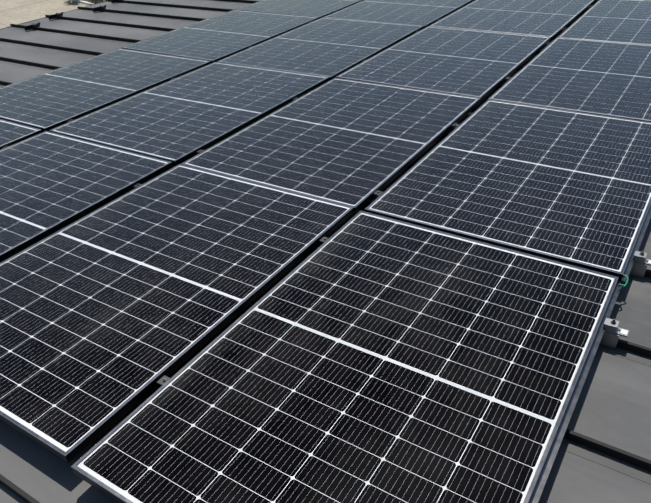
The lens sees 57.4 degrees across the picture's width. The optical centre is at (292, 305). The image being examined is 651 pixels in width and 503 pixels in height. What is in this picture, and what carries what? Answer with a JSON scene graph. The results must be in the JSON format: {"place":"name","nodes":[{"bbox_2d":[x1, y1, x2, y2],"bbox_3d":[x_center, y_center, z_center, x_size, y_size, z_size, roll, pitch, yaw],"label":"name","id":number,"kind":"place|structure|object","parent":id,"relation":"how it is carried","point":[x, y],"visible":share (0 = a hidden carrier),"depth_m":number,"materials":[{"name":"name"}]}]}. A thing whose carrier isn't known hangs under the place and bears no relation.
{"place":"outdoors","nodes":[
{"label":"outdoors","id":0,"kind":"place"},
{"bbox_2d":[0,0,89,28],"bbox_3d":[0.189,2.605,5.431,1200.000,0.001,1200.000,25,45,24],"label":"ground","id":1,"kind":"structure","parent":0,"point":[16,11],"depth_m":19.36,"materials":[{"name":"concrete"}]},
{"bbox_2d":[71,0,93,4],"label":"kerb","id":2,"kind":"structure","parent":1,"relation":"on","point":[84,2],"depth_m":20.04,"materials":[{"name":"concrete"}]},
{"bbox_2d":[82,0,102,3],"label":"planting bed soil","id":3,"kind":"structure","parent":1,"relation":"on","point":[94,1],"depth_m":20.17,"materials":[{"name":"brown soil"}]},
{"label":"building walls","id":4,"kind":"object","parent":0,"visible":0},
{"bbox_2d":[0,0,650,502],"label":"roof","id":5,"kind":"structure","parent":4,"relation":"on","point":[604,454],"depth_m":1.97,"materials":[{"name":"paint"}]},
{"bbox_2d":[0,119,41,149],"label":"solar panel","id":6,"kind":"object","parent":5,"relation":"on","point":[11,133],"visible":0.96,"depth_m":3.90,"materials":[{"name":"grey"}]},
{"bbox_2d":[25,22,39,30],"bbox_3d":[-3.008,-3.249,6.908,0.095,0.062,0.210,20,43,28],"label":"snow guard","id":7,"kind":"object","parent":5,"relation":"on","point":[32,26],"visible":0.96,"depth_m":6.88,"materials":[{"name":"black metal"}]},
{"bbox_2d":[49,12,62,19],"bbox_3d":[-2.906,-3.586,7.343,0.095,0.062,0.210,20,43,28],"label":"snow guard","id":8,"kind":"object","parent":5,"relation":"on","point":[56,16],"visible":0.96,"depth_m":7.32,"materials":[{"name":"black metal"}]},
{"bbox_2d":[0,131,172,262],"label":"solar panel","id":9,"kind":"object","parent":5,"relation":"on","point":[51,183],"visible":1,"depth_m":3.25,"materials":[{"name":"grey"}]},
{"bbox_2d":[93,5,105,11],"bbox_3d":[-2.438,-3.791,7.571,0.095,0.062,0.210,20,43,28],"label":"snow guard","id":10,"kind":"object","parent":5,"relation":"on","point":[99,8],"visible":0.96,"depth_m":7.55,"materials":[{"name":"black metal"}]},
{"bbox_2d":[0,48,210,131],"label":"solar panel","id":11,"kind":"object","parent":5,"relation":"on","point":[49,100],"visible":1,"depth_m":4.68,"materials":[{"name":"grey"}]},
{"bbox_2d":[155,375,169,390],"bbox_3d":[-0.421,0.282,1.991,0.120,0.100,0.048,20,43,28],"label":"clamp","id":12,"kind":"object","parent":5,"relation":"on","point":[164,379],"visible":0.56,"depth_m":1.97,"materials":[{"name":"silver metal"}]},
{"bbox_2d":[0,164,353,463],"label":"solar panel","id":13,"kind":"object","parent":5,"relation":"on","point":[113,312],"visible":1,"depth_m":2.40,"materials":[{"name":"grey"}]},
{"bbox_2d":[49,62,328,165],"bbox_3d":[-0.659,-1.429,4.212,1.121,0.038,1.722,20,43,28],"label":"solar panel","id":14,"kind":"object","parent":5,"relation":"on","point":[180,119],"visible":0.98,"depth_m":4.07,"materials":[{"name":"grey"}]},
{"bbox_2d":[121,10,318,63],"bbox_3d":[-0.665,-2.699,5.886,1.121,0.037,1.722,20,43,28],"label":"solar panel","id":15,"kind":"object","parent":5,"relation":"on","point":[220,37],"visible":1,"depth_m":5.78,"materials":[{"name":"grey"}]},
{"bbox_2d":[235,0,363,18],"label":"solar panel","id":16,"kind":"object","parent":5,"relation":"on","point":[317,8],"visible":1,"depth_m":6.66,"materials":[{"name":"grey"}]},
{"bbox_2d":[217,17,423,80],"bbox_3d":[0.306,-2.346,5.336,1.121,0.036,1.722,20,43,28],"label":"solar panel","id":17,"kind":"object","parent":5,"relation":"on","point":[331,48],"visible":1,"depth_m":5.23,"materials":[{"name":"grey"}]},
{"bbox_2d":[317,237,328,247],"bbox_3d":[0.148,-0.260,2.654,0.120,0.100,0.048,20,43,28],"label":"clamp","id":18,"kind":"object","parent":5,"relation":"on","point":[322,240],"visible":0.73,"depth_m":2.63,"materials":[{"name":"silver metal"}]},
{"bbox_2d":[181,78,480,213],"bbox_3d":[0.314,-1.078,3.663,1.121,0.038,1.722,20,43,28],"label":"solar panel","id":19,"kind":"object","parent":5,"relation":"on","point":[356,145],"visible":1,"depth_m":3.52,"materials":[{"name":"grey"}]},
{"bbox_2d":[71,210,618,502],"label":"solar panel","id":20,"kind":"object","parent":5,"relation":"on","point":[360,356],"visible":1,"depth_m":1.89,"materials":[{"name":"grey"}]},
{"bbox_2d":[529,283,621,502],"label":"panel frame","id":21,"kind":"object","parent":20,"relation":"attached to","point":[547,467],"visible":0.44,"depth_m":1.81,"materials":[{"name":"silver metal"}]},
{"bbox_2d":[371,191,382,202],"bbox_3d":[0.433,-0.530,2.986,0.120,0.100,0.048,20,43,28],"label":"clamp","id":22,"kind":"object","parent":5,"relation":"on","point":[376,194],"visible":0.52,"depth_m":2.97,"materials":[{"name":"silver metal"}]},
{"bbox_2d":[325,0,473,27],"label":"solar panel","id":23,"kind":"object","parent":5,"relation":"on","point":[425,13],"visible":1,"depth_m":6.22,"materials":[{"name":"grey"}]},
{"bbox_2d":[336,26,550,101],"bbox_3d":[1.275,-2.000,4.793,1.121,0.037,1.722,20,43,28],"label":"solar panel","id":24,"kind":"object","parent":5,"relation":"on","point":[482,65],"visible":1,"depth_m":4.67,"materials":[{"name":"grey"}]},
{"bbox_2d":[449,123,459,133],"bbox_3d":[1.002,-1.072,3.649,0.120,0.100,0.048,20,43,28],"label":"clamp","id":25,"kind":"object","parent":5,"relation":"on","point":[456,125],"visible":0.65,"depth_m":3.63,"materials":[{"name":"silver metal"}]},
{"bbox_2d":[365,99,650,280],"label":"solar panel","id":26,"kind":"object","parent":5,"relation":"on","point":[568,187],"visible":1,"depth_m":2.92,"materials":[{"name":"grey"}]},
{"bbox_2d":[621,205,650,281],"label":"panel frame","id":27,"kind":"object","parent":26,"relation":"attached to","point":[637,245],"visible":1,"depth_m":2.50,"materials":[{"name":"silver metal"}]},
{"bbox_2d":[430,0,595,40],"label":"solar panel","id":28,"kind":"object","parent":5,"relation":"on","point":[552,19],"visible":1,"depth_m":5.75,"materials":[{"name":"grey"}]},
{"bbox_2d":[488,37,650,121],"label":"solar panel","id":29,"kind":"object","parent":5,"relation":"on","point":[607,78],"visible":1,"depth_m":4.14,"materials":[{"name":"grey"}]},
{"bbox_2d":[558,0,650,44],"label":"solar panel","id":30,"kind":"object","parent":5,"relation":"on","point":[625,21],"visible":1,"depth_m":5.34,"materials":[{"name":"grey"}]},
{"bbox_2d":[600,318,628,348],"bbox_3d":[1.122,0.089,2.103,0.122,0.106,0.048,20,43,28],"label":"end clamp","id":31,"kind":"object","parent":5,"relation":"on","point":[613,332],"visible":0.92,"depth_m":2.08,"materials":[{"name":"silver metal"}]},
{"bbox_2d":[618,273,627,287],"bbox_3d":[1.274,-0.084,2.280,0.025,0.036,0.086,20,43,28],"label":"earth jumper","id":32,"kind":"object","parent":5,"relation":"on","point":[622,285],"visible":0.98,"depth_m":2.29,"materials":[{"name":"green metal"}]},
{"bbox_2d":[629,251,650,277],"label":"end clamp","id":33,"kind":"object","parent":5,"relation":"on","point":[641,263],"visible":0.9,"depth_m":2.41,"materials":[{"name":"silver metal"}]}
]}

